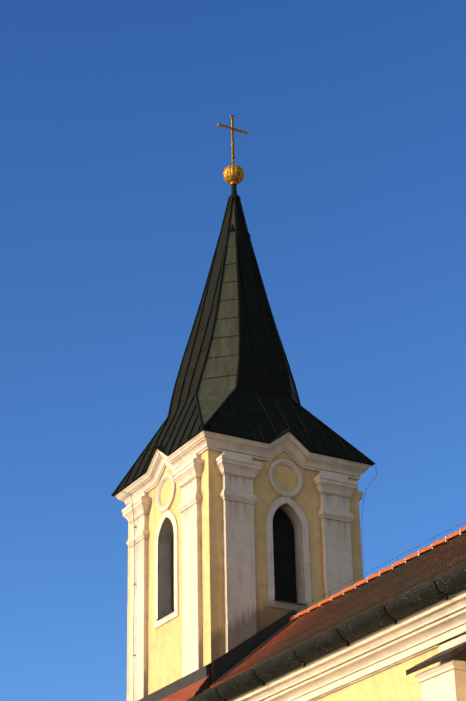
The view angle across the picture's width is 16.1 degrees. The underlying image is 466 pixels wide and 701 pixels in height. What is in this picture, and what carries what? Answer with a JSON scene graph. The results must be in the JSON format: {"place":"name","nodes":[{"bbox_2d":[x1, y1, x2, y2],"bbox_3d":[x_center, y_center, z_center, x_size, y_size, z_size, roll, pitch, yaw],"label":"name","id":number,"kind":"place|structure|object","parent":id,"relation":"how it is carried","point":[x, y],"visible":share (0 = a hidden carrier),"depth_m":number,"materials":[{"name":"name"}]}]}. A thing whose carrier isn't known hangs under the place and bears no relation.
{"place":"outdoors","nodes":[
{"label":"outdoors","id":0,"kind":"place"},
{"bbox_2d":[160,676,208,700],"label":"tower tile apron","id":1,"kind":"object","parent":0,"point":[188,692],"visible":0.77,"depth_m":27.77,"materials":[{"name":"red tile"}]},
{"bbox_2d":[138,610,296,700],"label":"tower flashing","id":2,"kind":"object","parent":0,"point":[225,664],"visible":0.57,"depth_m":28.13,"materials":[{"name":"grey metal"}]},
{"bbox_2d":[156,599,306,620],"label":"window sills","id":3,"kind":"structure","parent":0,"point":[274,600],"depth_m":29.14,"materials":[{"name":"white paint"}]},
{"bbox_2d":[159,503,304,617],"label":"window reveals","id":4,"kind":"object","parent":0,"point":[166,534],"depth_m":30.09,"materials":[{"name":"white paint"}]},
{"bbox_2d":[0,0,465,700],"label":"sky","id":5,"kind":"structure","parent":0,"point":[115,154],"materials":[{"name":"blue"}]},
{"bbox_2d":[127,449,362,700],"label":"tower shaft","id":6,"kind":"object","parent":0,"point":[165,649],"visible":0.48,"depth_m":29.48,"materials":[{"name":"yellow paint"}]},
{"bbox_2d":[154,459,311,628],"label":"window surrounds","id":7,"kind":"object","parent":6,"relation":"attached to","point":[272,508],"visible":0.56,"depth_m":29.80,"materials":[{"name":"white paint"}]},
{"bbox_2d":[171,508,296,610],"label":"louvres","id":8,"kind":"object","parent":7,"relation":"on","point":[284,561],"visible":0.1,"depth_m":29.77,"materials":[{"name":"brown wood"}]},
{"bbox_2d":[122,450,362,700],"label":"pilasters","id":9,"kind":"object","parent":6,"relation":"attached to","point":[333,489],"visible":0.6,"depth_m":29.49,"materials":[{"name":"white paint"}]},
{"bbox_2d":[133,459,349,664],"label":"runoff stains","id":10,"kind":"object","parent":9,"relation":"on","point":[247,523],"visible":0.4,"depth_m":29.81,"materials":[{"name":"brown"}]},
{"bbox_2d":[115,430,371,505],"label":"tower cornice","id":11,"kind":"structure","parent":6,"relation":"attached to","point":[299,454],"depth_m":30.39,"materials":[{"name":"white paint"}]},
{"bbox_2d":[113,200,373,496],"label":"spire roof","id":12,"kind":"structure","parent":11,"relation":"on","point":[263,387],"depth_m":31.54,"materials":[{"name":"black metal"}]},
{"bbox_2d":[113,199,298,496],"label":"spire roof diagonals","id":13,"kind":"object","parent":12,"relation":"attached to","point":[213,394],"visible":0.19,"depth_m":31.75,"materials":[{"name":"black metal"}]},
{"bbox_2d":[228,184,240,200],"bbox_3d":[0.022,-3.291,34.472,0.270,0.440,0.270,13,-30,-27],"label":"spire tip collar","id":14,"kind":"object","parent":12,"relation":"on","point":[233,189],"visible":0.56,"depth_m":34.41,"materials":[{"name":"metal"}]},
{"bbox_2d":[218,115,246,185],"bbox_3d":[0.002,-4.241,34.943,0.448,1.760,0.580,-12,-28,20],"label":"cross finial","id":15,"kind":"object","parent":14,"relation":"on","point":[233,173],"visible":0.92,"depth_m":34.57,"materials":[{"name":"gold metal"}]},
{"bbox_2d":[112,194,374,495],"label":"roof seams","id":16,"kind":"object","parent":12,"relation":"on","point":[290,390],"visible":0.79,"depth_m":31.99,"materials":[{"name":"black metal"}]},
{"bbox_2d":[120,466,376,700],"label":"lightning conductor","id":17,"kind":"object","parent":6,"relation":"attached to","point":[134,584],"visible":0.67,"depth_m":30.75,"materials":[{"name":"grey metal"}]},
{"bbox_2d":[203,531,465,691],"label":"nave roof tiles","id":18,"kind":"object","parent":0,"point":[418,571],"depth_m":25.34,"materials":[{"name":"tile"}]},
{"bbox_2d":[289,526,465,620],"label":"ridge tiles","id":19,"kind":"object","parent":18,"relation":"on","point":[388,568],"visible":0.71,"depth_m":26.62,"materials":[{"name":"tile"}]},
{"bbox_2d":[294,522,463,610],"bbox_3d":[7.012,-0.158,19.564,0.010,0.120,24.288,13,-30,-27],"label":"ridge lightning wire","id":20,"kind":"object","parent":19,"relation":"on","point":[388,561],"visible":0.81,"depth_m":26.43,"materials":[{"name":"grey metal"}]},
{"bbox_2d":[297,529,463,618],"bbox_3d":[6.975,-0.012,19.570,0.170,0.085,24.142,13,-30,-27],"label":"ridge mortar","id":21,"kind":"object","parent":19,"relation":"on","point":[379,575],"visible":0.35,"depth_m":26.65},
{"bbox_2d":[315,647,439,700],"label":"nave walls","id":22,"kind":"structure","parent":0,"point":[394,683],"depth_m":22.72,"materials":[{"name":"yellow paint"}]},
{"bbox_2d":[230,590,465,700],"bbox_3d":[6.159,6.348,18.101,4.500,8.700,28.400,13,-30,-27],"label":"cornice","id":23,"kind":"structure","parent":22,"relation":"attached to","point":[441,625],"depth_m":22.76,"materials":[{"name":"white paint"}]},
{"bbox_2d":[186,564,465,700],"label":"roof gutter","id":24,"kind":"object","parent":23,"relation":"attached to","point":[415,599],"visible":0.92,"depth_m":23.02,"materials":[{"name":"black metal"}]},
{"bbox_2d":[214,577,447,700],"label":"gutter brackets","id":25,"kind":"object","parent":23,"relation":"attached to","point":[348,644],"visible":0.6,"depth_m":23.09,"materials":[{"name":"metal"}]},
{"bbox_2d":[227,588,465,700],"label":"cornice molding","id":26,"kind":"structure","parent":23,"relation":"on","point":[415,612],"depth_m":23.07,"materials":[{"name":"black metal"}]},
{"bbox_2d":[406,641,465,675],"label":"buttress caps","id":27,"kind":"object","parent":23,"relation":"attached to","point":[445,654],"visible":1,"depth_m":21.06,"materials":[{"name":"zinc"}]},
{"bbox_2d":[421,669,465,700],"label":"nave buttresses","id":28,"kind":"structure","parent":22,"relation":"attached to","point":[450,685],"depth_m":20.86,"materials":[{"name":"white paint"}]}
]}

